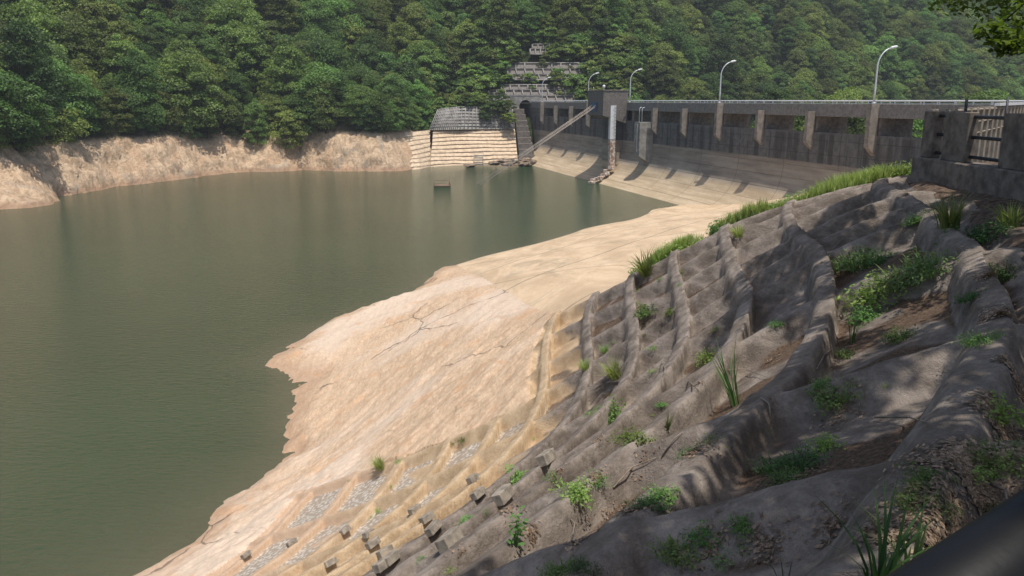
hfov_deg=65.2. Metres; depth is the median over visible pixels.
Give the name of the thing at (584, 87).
shrub
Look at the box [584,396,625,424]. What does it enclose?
leafy weed
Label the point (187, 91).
forest tree
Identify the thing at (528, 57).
hillside
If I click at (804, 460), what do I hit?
dark weed
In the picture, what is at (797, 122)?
forest tree
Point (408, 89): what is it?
forest tree
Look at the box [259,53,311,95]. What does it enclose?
forest tree
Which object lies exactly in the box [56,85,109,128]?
forest tree
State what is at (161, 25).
forest tree
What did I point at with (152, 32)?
forest tree
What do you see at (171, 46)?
forest tree
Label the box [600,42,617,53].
shrub
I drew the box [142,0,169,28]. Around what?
forest tree
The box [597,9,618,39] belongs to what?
forest tree
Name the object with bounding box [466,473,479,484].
anchor block
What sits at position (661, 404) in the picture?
leafy weed
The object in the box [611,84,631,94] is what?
shrub
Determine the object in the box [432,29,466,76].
forest tree
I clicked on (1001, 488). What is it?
dry twig
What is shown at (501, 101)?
shrub
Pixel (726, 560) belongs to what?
sparse weed
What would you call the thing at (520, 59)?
shrub
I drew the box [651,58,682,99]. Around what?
forest tree
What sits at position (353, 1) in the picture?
forest tree
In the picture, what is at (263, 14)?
forest tree
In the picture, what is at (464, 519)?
leafy weed
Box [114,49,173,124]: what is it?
forest tree
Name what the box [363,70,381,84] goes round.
forest tree
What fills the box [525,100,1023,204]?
dam
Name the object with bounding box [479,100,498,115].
shrub
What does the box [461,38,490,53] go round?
shrub
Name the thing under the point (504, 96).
shrub
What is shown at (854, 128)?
forest tree
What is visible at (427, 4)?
forest tree
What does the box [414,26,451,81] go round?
forest tree
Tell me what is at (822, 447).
leafy weed
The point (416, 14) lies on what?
forest tree
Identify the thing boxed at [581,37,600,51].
shrub
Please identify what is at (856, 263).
dark weed
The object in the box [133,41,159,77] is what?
forest tree
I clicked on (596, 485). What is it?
sparse weed
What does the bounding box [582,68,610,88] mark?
shrub
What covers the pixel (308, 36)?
forest tree
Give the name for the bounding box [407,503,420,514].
anchor block
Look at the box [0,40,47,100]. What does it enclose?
forest tree
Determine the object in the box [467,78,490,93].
shrub
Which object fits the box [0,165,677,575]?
water
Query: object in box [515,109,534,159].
stepped abutment
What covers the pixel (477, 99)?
shrub
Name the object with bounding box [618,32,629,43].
shrub
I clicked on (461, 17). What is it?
forest tree
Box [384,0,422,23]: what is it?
forest tree
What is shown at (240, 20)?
forest tree
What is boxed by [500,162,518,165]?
rock outcrop
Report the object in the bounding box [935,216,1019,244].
dark weed
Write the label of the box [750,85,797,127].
forest tree
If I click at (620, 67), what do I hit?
shrub
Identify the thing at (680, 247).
leafy weed
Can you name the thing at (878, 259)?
dark weed
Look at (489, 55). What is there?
shrub
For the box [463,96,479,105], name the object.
shrub
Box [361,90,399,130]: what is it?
forest tree
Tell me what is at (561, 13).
forest tree
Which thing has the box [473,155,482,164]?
landing steps
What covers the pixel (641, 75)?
forest tree
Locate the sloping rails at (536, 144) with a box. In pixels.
[477,105,595,184]
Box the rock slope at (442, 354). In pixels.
[134,265,561,575]
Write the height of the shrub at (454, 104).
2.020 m
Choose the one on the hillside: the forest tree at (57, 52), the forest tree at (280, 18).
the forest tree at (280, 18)
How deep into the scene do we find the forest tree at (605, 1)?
215.12 m
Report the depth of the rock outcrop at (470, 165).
172.82 m
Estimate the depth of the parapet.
16.02 m
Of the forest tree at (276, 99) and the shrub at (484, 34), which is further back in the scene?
the shrub at (484, 34)
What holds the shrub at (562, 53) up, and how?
on the hillside
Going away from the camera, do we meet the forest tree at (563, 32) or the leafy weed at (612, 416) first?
the leafy weed at (612, 416)
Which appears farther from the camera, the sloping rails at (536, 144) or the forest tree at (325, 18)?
the forest tree at (325, 18)
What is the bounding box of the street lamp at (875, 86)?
[872,45,897,103]
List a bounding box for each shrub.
[433,85,455,97]
[434,92,457,98]
[434,97,445,106]
[438,95,451,104]
[440,77,450,90]
[444,94,462,106]
[447,103,462,107]
[450,73,463,91]
[455,63,486,77]
[456,79,483,96]
[457,28,483,46]
[458,72,480,87]
[459,62,481,74]
[459,92,473,99]
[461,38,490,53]
[461,88,486,98]
[462,37,483,47]
[462,65,487,80]
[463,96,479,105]
[464,74,496,95]
[465,37,484,49]
[465,55,481,65]
[466,27,486,45]
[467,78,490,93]
[470,64,500,80]
[470,92,482,97]
[472,50,501,67]
[472,96,483,105]
[475,47,496,64]
[476,92,488,102]
[478,33,492,46]
[478,114,490,119]
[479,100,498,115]
[481,45,502,61]
[485,73,506,88]
[487,64,506,73]
[488,95,499,100]
[493,39,520,59]
[493,60,511,71]
[494,52,506,63]
[495,89,505,93]
[495,94,509,100]
[496,99,507,107]
[497,105,511,114]
[499,42,518,53]
[499,112,514,119]
[500,74,515,82]
[502,30,525,49]
[502,48,526,61]
[502,50,523,61]
[503,50,521,61]
[503,100,516,109]
[503,115,517,122]
[512,35,524,47]
[517,27,536,46]
[517,72,539,83]
[532,25,560,43]
[536,61,547,67]
[539,51,558,61]
[546,31,568,43]
[546,71,574,86]
[548,43,577,60]
[558,42,585,59]
[559,30,585,44]
[560,51,576,59]
[560,73,588,93]
[567,33,593,53]
[568,32,591,42]
[572,92,586,101]
[573,89,587,101]
[575,62,595,73]
[577,45,602,60]
[580,81,606,98]
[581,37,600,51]
[582,60,608,79]
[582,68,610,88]
[582,72,607,82]
[586,54,604,61]
[590,76,616,89]
[592,83,613,89]
[596,62,611,72]
[597,37,622,54]
[597,57,616,70]
[598,23,623,39]
[599,48,627,69]
[599,80,615,87]
[600,39,619,54]
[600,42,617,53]
[601,73,622,87]
[601,79,622,88]
[607,32,637,51]
[610,56,639,72]
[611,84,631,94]
[612,44,638,59]
[613,61,629,76]
[614,67,637,81]
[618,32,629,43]
[618,59,642,75]
[618,76,644,93]
[620,35,639,49]
[620,70,635,80]
[621,45,640,56]
[621,52,642,64]
[623,55,644,75]
[623,87,642,102]
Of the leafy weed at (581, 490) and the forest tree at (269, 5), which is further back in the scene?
the forest tree at (269, 5)
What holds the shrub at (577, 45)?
on the hillside
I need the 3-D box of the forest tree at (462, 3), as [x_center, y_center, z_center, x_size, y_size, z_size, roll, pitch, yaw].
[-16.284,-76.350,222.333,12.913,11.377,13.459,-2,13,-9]
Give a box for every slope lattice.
[484,84,575,103]
[506,62,588,80]
[529,44,556,54]
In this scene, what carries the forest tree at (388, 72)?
on the bare bank at (45, 175)
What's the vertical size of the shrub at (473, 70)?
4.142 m
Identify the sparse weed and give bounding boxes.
[542,469,565,483]
[588,468,615,490]
[675,441,701,459]
[698,431,729,447]
[706,548,736,572]
[733,541,750,554]
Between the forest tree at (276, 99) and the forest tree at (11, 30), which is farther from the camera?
the forest tree at (276, 99)
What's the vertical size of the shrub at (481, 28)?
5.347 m
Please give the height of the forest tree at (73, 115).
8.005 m
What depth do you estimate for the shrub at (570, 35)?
203.90 m
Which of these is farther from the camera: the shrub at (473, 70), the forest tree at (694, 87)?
the forest tree at (694, 87)
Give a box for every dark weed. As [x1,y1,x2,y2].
[532,554,582,575]
[564,555,607,575]
[620,490,673,513]
[643,527,705,574]
[743,451,800,476]
[759,465,811,486]
[764,318,783,327]
[767,443,834,474]
[803,372,873,419]
[811,377,828,388]
[818,244,891,274]
[833,346,855,358]
[860,251,901,267]
[862,259,925,297]
[878,324,923,345]
[883,478,965,524]
[896,245,961,285]
[897,209,934,226]
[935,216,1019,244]
[950,286,986,303]
[951,327,1011,349]
[965,435,1023,478]
[978,500,999,512]
[988,258,1021,283]
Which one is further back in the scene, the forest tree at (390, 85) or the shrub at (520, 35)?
the shrub at (520, 35)
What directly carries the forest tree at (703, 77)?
on the hillside
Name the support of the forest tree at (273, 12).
on the hillside
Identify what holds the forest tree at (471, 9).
on the hillside
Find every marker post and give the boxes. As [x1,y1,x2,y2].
[964,98,968,111]
[1005,97,1008,112]
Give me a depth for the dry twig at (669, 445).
7.90 m
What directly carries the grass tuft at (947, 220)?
on the lattice slope at (778, 263)
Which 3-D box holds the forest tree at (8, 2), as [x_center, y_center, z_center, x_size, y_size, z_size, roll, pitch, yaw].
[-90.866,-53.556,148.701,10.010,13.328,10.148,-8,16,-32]
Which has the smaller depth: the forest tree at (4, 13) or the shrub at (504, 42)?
the forest tree at (4, 13)
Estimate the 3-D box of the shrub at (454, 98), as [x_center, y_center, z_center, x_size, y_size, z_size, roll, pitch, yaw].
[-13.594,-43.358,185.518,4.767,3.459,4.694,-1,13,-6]
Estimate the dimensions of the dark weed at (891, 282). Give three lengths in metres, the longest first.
1.005 x 0.921 x 0.262 m
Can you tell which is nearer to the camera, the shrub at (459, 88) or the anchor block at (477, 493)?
the anchor block at (477, 493)
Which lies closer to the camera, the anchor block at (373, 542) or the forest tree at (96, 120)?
the anchor block at (373, 542)
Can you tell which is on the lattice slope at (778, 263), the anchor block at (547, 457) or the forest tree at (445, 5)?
the anchor block at (547, 457)
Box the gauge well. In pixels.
[634,107,652,162]
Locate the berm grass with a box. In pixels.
[634,161,911,271]
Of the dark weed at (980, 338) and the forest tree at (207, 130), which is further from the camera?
the forest tree at (207, 130)
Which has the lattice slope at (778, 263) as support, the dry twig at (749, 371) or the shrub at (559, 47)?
the dry twig at (749, 371)
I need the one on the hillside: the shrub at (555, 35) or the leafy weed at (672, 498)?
the shrub at (555, 35)
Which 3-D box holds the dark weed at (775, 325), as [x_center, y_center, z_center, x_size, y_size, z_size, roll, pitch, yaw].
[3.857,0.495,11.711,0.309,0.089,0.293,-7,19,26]
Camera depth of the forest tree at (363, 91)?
163.72 m
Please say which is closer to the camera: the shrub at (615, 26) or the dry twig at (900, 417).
the dry twig at (900, 417)
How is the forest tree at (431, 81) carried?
on the hillside
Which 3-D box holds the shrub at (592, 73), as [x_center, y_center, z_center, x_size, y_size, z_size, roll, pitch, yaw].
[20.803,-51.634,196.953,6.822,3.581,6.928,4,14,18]
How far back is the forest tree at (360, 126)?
163.90 m
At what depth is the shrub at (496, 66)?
198.96 m
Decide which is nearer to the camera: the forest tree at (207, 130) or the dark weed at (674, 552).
the dark weed at (674, 552)
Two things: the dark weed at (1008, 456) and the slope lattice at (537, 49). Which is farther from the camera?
the slope lattice at (537, 49)
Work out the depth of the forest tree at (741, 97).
225.14 m
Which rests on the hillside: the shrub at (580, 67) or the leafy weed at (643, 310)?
the shrub at (580, 67)
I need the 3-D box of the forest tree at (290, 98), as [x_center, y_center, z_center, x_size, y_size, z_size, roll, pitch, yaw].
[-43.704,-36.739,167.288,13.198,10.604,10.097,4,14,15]
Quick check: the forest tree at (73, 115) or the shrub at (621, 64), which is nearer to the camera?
the forest tree at (73, 115)
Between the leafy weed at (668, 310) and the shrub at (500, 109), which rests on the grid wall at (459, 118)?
the shrub at (500, 109)
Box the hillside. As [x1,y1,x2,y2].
[1,0,1013,196]
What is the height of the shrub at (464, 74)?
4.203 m
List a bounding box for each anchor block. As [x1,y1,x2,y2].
[240,550,251,559]
[285,538,297,547]
[324,557,337,568]
[339,524,350,535]
[362,528,374,538]
[365,536,380,549]
[372,558,387,573]
[376,544,393,559]
[380,549,399,566]
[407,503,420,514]
[418,511,434,524]
[424,518,441,536]
[434,525,464,554]
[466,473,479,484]
[469,486,486,500]
[491,483,514,506]
[535,448,556,466]
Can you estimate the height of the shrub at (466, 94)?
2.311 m
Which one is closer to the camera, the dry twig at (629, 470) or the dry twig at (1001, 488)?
the dry twig at (1001, 488)
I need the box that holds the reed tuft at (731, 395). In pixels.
[706,332,741,406]
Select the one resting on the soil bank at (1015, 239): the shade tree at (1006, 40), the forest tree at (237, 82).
the shade tree at (1006, 40)
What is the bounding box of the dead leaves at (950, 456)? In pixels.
[849,268,1023,552]
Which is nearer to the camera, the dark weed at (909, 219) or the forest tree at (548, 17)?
the dark weed at (909, 219)
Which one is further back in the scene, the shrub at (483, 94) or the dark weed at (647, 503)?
the shrub at (483, 94)
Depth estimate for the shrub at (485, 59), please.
201.39 m
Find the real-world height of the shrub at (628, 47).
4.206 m
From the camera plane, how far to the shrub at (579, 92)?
192.28 m
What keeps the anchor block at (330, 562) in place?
attached to the lattice slope at (778, 263)
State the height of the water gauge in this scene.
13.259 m
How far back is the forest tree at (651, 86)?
216.68 m
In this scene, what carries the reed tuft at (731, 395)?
on the lattice slope at (778, 263)
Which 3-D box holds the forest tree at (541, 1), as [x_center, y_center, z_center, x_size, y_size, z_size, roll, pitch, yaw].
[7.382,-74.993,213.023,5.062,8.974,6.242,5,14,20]
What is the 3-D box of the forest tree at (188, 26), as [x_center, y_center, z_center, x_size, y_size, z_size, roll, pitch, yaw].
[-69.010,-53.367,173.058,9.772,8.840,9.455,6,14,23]
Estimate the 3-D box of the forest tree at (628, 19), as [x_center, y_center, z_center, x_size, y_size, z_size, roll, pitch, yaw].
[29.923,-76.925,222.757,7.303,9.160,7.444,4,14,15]
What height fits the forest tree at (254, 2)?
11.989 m
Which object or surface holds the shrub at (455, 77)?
on the hillside
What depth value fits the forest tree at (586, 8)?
210.55 m
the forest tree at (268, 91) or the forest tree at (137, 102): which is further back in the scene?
the forest tree at (268, 91)
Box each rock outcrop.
[463,163,477,166]
[489,161,499,164]
[497,158,513,162]
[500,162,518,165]
[518,157,531,161]
[519,162,531,165]
[527,160,536,164]
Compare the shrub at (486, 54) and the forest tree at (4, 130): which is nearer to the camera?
the forest tree at (4, 130)
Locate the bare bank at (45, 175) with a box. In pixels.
[0,76,431,209]
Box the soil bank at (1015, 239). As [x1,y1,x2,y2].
[907,162,1023,261]
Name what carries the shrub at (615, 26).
on the hillside
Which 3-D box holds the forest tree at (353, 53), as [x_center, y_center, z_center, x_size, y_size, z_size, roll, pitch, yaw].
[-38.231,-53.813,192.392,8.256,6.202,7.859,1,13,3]
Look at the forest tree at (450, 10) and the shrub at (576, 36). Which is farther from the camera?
the forest tree at (450, 10)
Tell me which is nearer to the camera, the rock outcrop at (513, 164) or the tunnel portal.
the rock outcrop at (513, 164)
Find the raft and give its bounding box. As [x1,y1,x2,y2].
[433,177,450,186]
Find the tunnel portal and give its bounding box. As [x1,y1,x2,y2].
[510,95,540,112]
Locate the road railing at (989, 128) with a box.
[931,102,1023,162]
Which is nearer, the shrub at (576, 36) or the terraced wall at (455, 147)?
the terraced wall at (455, 147)
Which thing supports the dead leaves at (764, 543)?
on the lattice slope at (778, 263)
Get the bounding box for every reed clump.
[758,552,792,575]
[815,478,939,575]
[842,495,962,565]
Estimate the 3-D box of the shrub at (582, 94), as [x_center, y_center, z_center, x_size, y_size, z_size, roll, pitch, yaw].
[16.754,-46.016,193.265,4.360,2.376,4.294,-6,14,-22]
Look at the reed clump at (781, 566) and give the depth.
4.14 m
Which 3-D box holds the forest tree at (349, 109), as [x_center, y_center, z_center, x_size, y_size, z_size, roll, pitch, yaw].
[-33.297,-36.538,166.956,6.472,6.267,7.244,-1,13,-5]
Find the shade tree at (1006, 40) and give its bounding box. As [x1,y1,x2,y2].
[922,0,1023,58]
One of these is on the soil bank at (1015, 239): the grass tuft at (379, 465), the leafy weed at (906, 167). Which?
the leafy weed at (906, 167)
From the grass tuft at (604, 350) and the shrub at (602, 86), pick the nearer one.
the grass tuft at (604, 350)
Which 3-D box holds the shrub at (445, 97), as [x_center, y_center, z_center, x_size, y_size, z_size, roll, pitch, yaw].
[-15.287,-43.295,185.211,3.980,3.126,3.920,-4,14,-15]
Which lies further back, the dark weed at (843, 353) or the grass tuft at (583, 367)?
the grass tuft at (583, 367)
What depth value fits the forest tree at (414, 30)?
207.96 m
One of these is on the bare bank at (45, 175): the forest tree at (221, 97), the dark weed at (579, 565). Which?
the forest tree at (221, 97)
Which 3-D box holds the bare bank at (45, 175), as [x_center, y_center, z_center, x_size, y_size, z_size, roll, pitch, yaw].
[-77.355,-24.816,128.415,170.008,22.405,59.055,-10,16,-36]
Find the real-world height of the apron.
17.327 m
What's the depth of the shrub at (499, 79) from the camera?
195.39 m
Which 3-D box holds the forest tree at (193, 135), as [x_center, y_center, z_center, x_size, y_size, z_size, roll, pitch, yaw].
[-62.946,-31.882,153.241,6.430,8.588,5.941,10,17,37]
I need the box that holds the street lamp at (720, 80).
[718,60,735,102]
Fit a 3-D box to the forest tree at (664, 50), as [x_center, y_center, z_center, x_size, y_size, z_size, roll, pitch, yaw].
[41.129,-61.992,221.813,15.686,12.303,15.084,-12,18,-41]
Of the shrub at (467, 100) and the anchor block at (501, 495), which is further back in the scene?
the shrub at (467, 100)
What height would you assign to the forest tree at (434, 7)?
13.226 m
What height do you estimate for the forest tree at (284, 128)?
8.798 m
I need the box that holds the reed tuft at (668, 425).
[665,406,684,430]
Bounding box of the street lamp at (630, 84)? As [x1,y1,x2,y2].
[629,69,641,101]
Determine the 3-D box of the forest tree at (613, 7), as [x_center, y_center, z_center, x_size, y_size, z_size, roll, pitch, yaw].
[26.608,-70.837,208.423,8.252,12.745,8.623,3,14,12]
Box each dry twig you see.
[570,519,581,544]
[613,457,655,487]
[661,432,681,456]
[728,369,765,376]
[760,397,771,423]
[816,348,832,369]
[874,416,928,423]
[990,483,1007,498]
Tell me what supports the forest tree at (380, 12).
on the hillside
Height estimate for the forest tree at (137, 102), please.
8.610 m
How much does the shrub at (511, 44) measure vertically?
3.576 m
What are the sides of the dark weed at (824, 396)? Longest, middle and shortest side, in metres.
0.632 x 0.598 x 0.183 m
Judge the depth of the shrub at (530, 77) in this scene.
196.81 m
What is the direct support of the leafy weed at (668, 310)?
on the lattice slope at (778, 263)
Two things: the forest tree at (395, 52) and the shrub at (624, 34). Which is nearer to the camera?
the forest tree at (395, 52)
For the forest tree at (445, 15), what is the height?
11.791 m
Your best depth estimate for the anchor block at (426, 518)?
13.80 m
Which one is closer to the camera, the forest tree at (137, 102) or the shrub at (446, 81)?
the forest tree at (137, 102)
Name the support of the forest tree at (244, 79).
on the bare bank at (45, 175)
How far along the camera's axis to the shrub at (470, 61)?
200.32 m
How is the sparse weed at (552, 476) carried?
on the lattice slope at (778, 263)
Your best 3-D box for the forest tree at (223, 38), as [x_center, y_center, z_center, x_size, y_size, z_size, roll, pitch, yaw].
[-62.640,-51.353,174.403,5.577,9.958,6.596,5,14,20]
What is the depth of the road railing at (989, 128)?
27.95 m
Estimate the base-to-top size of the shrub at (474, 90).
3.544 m
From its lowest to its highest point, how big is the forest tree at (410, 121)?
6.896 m
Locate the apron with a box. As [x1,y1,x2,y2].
[457,195,798,310]
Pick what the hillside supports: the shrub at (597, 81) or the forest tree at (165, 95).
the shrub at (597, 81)
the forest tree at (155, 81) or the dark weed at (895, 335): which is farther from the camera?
the forest tree at (155, 81)
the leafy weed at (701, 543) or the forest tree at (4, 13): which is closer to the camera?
the leafy weed at (701, 543)
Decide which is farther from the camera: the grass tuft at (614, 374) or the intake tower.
the intake tower
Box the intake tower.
[587,85,628,170]
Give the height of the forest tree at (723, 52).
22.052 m
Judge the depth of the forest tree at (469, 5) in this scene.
218.45 m
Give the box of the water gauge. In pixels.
[588,105,615,183]
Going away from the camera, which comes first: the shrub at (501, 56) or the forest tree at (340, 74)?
the forest tree at (340, 74)
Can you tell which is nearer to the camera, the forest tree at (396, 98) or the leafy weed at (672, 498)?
the leafy weed at (672, 498)
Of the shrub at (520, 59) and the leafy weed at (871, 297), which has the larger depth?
the shrub at (520, 59)
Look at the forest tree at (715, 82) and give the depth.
221.24 m
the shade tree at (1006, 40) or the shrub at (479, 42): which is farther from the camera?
the shrub at (479, 42)
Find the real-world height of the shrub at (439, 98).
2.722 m
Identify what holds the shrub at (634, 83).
on the hillside
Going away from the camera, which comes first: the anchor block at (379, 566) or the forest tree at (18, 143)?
the anchor block at (379, 566)
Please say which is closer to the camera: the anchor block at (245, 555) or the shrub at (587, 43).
the anchor block at (245, 555)
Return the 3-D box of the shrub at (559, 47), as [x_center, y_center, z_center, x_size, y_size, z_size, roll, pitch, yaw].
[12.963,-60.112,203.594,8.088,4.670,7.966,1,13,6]
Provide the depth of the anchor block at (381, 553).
12.80 m
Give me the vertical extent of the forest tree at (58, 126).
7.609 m
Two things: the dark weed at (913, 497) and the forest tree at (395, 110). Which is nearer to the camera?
the dark weed at (913, 497)
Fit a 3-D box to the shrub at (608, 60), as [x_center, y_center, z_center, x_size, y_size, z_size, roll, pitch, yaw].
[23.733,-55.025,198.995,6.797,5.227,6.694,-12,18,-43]
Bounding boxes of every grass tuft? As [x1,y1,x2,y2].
[365,454,385,470]
[575,355,591,370]
[593,354,621,379]
[597,343,610,354]
[620,248,657,277]
[725,224,746,237]
[914,189,978,229]
[986,198,1023,227]
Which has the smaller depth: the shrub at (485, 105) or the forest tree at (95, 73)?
the forest tree at (95, 73)
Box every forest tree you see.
[0,0,9,24]
[0,0,50,23]
[0,0,78,62]
[0,18,69,123]
[0,21,33,59]
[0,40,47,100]
[0,43,13,99]
[0,55,42,95]
[0,69,61,142]
[0,86,14,142]
[0,110,16,141]
[6,106,42,151]
[10,95,55,145]
[11,56,102,132]
[31,42,81,90]
[34,11,123,76]
[35,0,106,30]
[35,100,91,144]
[50,18,102,64]
[56,0,133,15]
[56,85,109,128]
[60,60,103,91]
[62,0,78,10]
[63,0,119,77]
[63,92,83,133]
[66,53,98,87]
[80,80,117,136]
[84,0,137,69]
[95,33,148,86]
[97,76,118,93]
[98,0,142,40]
[100,85,154,130]
[104,88,138,132]
[111,82,167,132]
[113,47,157,78]
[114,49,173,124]
[123,19,147,45]
[124,0,143,18]
[124,0,166,39]
[127,0,189,34]
[129,23,170,62]
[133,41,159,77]
[139,11,178,50]
[139,86,184,130]
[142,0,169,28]
[142,79,180,119]
[152,0,217,21]
[154,47,226,131]
[156,52,229,107]
[158,34,202,75]
[159,0,184,26]
[164,46,213,82]
[168,10,195,38]
[169,20,213,53]
[169,99,201,138]
[170,73,211,118]
[175,0,225,25]
[191,102,221,137]
[194,90,243,129]
[195,15,234,51]
[197,34,228,84]
[199,0,272,55]
[208,17,238,52]
[211,29,237,69]
[211,69,257,112]
[212,25,272,87]
[221,101,246,136]
[224,9,246,27]
[231,73,252,104]
[235,38,269,81]
[236,0,277,24]
[240,0,261,11]
[242,98,269,144]
[250,72,284,100]
[251,93,295,126]
[252,30,276,68]
[256,0,290,30]
[256,0,300,16]
[256,20,281,54]
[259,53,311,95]
[260,89,283,116]
[261,37,313,114]
[263,0,305,38]
[264,108,307,148]
[265,0,303,35]
[266,34,292,78]
[278,87,330,133]
[280,39,319,81]
[288,26,350,69]
[289,0,324,30]
[293,0,365,47]
[293,62,359,116]
[297,33,356,79]
[298,0,347,44]
[299,21,319,48]
[302,78,347,133]
[309,42,350,69]
[318,70,356,117]
[332,15,367,59]
[334,0,368,27]
[337,83,377,125]
[339,99,364,125]
[341,0,379,45]
[342,51,366,65]
[343,65,381,94]
[347,29,397,65]
[350,32,385,69]
[350,43,386,83]
[354,96,381,131]
[358,74,385,99]
[360,0,394,38]
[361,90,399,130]
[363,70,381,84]
[364,51,403,80]
[368,0,393,28]
[370,98,405,132]
[373,73,415,125]
[378,71,416,92]
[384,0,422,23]
[384,28,415,52]
[384,90,408,129]
[386,16,413,60]
[387,1,436,49]
[387,79,418,116]
[389,49,399,60]
[392,0,405,19]
[392,60,429,115]
[395,55,427,102]
[395,103,412,125]
[401,40,448,89]
[402,20,420,40]
[405,0,444,48]
[405,0,446,22]
[407,100,422,130]
[409,79,433,128]
[411,35,441,82]
[413,0,445,28]
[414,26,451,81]
[417,0,460,10]
[417,67,435,100]
[432,11,458,47]
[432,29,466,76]
[436,0,469,23]
[437,28,463,64]
[446,0,471,15]
[447,13,474,37]
[449,18,483,66]
[460,0,477,6]
[465,0,490,28]
[474,0,513,42]
[480,0,519,52]
[503,0,546,36]
[515,0,557,20]
[532,0,546,17]
[536,11,556,40]
[548,0,596,32]
[551,27,576,44]
[560,0,598,19]
[575,0,605,32]
[584,18,618,53]
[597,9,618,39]
[598,0,618,9]
[600,0,628,32]
[605,0,631,14]
[616,0,632,25]
[625,15,657,46]
[626,14,662,65]
[627,60,645,84]
[628,96,639,102]
[632,29,652,77]
[636,90,651,102]
[637,41,688,82]
[641,54,672,99]
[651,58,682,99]
[652,18,696,71]
[653,69,689,102]
[653,95,667,102]
[667,92,685,102]
[677,64,692,97]
[678,77,714,101]
[689,71,734,101]
[689,90,717,124]
[690,74,712,101]
[697,31,746,101]
[734,88,749,101]
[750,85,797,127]
[793,94,827,130]
[794,96,813,130]
[800,86,864,133]
[838,98,865,133]
[912,119,923,137]
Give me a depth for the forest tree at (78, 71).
138.80 m
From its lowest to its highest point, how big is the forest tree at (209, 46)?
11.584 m
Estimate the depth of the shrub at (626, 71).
196.73 m
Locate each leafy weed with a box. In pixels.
[458,515,471,524]
[502,464,528,483]
[548,475,595,510]
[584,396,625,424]
[604,425,655,446]
[633,302,656,319]
[641,483,682,508]
[654,401,666,407]
[662,238,692,251]
[663,307,675,317]
[682,518,725,549]
[694,347,715,366]
[707,216,721,232]
[720,512,753,540]
[798,431,845,454]
[835,269,899,308]
[844,302,889,327]
[894,159,911,175]
[895,460,959,489]
[970,454,1009,484]
[978,388,1023,428]
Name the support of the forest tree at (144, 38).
on the hillside
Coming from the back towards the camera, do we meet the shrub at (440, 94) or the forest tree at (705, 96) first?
the shrub at (440, 94)
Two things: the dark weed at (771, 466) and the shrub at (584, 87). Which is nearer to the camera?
the dark weed at (771, 466)
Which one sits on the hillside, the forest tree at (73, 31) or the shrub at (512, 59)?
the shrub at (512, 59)
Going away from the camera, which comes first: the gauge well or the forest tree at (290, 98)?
the gauge well
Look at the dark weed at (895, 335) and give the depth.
9.10 m
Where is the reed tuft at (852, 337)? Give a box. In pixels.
[845,313,863,344]
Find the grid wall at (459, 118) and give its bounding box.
[429,106,514,129]
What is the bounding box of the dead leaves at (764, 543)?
[443,256,883,575]
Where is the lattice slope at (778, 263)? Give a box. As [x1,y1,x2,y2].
[206,175,1023,575]
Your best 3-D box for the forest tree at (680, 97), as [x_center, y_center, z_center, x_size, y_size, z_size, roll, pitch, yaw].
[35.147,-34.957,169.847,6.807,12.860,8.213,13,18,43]
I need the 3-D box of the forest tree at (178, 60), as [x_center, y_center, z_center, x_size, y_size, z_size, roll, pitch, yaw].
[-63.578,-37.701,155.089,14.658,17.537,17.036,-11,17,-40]
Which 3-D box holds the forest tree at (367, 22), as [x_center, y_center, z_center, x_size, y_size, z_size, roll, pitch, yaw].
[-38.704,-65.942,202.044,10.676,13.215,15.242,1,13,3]
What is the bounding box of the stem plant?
[508,505,529,549]
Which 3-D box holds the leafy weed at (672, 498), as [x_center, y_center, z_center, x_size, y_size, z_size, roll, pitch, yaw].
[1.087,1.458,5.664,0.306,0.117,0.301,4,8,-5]
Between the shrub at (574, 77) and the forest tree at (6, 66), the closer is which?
the forest tree at (6, 66)
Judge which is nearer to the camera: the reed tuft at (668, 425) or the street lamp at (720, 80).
the reed tuft at (668, 425)
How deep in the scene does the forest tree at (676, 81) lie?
214.69 m
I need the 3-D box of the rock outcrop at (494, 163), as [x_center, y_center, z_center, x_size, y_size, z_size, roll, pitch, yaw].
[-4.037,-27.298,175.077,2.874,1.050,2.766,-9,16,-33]
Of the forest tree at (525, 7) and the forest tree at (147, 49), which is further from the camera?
the forest tree at (525, 7)
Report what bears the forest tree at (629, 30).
on the hillside
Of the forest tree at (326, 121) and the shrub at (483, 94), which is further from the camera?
the shrub at (483, 94)
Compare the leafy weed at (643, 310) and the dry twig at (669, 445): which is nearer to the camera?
the dry twig at (669, 445)
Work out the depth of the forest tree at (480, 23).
203.81 m
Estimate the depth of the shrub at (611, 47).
201.51 m
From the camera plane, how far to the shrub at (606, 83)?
193.31 m
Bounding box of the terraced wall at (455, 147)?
[404,129,517,168]
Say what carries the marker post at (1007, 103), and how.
on the parapet
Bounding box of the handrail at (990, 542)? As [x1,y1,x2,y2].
[886,489,1023,575]
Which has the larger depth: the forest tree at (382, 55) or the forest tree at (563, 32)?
the forest tree at (563, 32)
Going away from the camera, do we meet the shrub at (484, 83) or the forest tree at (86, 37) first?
the forest tree at (86, 37)
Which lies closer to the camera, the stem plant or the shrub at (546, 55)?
the stem plant
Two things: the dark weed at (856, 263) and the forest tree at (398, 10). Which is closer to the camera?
the dark weed at (856, 263)
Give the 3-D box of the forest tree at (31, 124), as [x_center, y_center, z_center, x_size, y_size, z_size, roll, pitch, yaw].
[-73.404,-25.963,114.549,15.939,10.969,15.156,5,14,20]
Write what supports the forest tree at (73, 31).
on the bare bank at (45, 175)
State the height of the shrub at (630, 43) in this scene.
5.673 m
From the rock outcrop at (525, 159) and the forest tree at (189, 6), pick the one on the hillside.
the forest tree at (189, 6)
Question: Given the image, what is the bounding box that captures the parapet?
[910,111,1023,201]

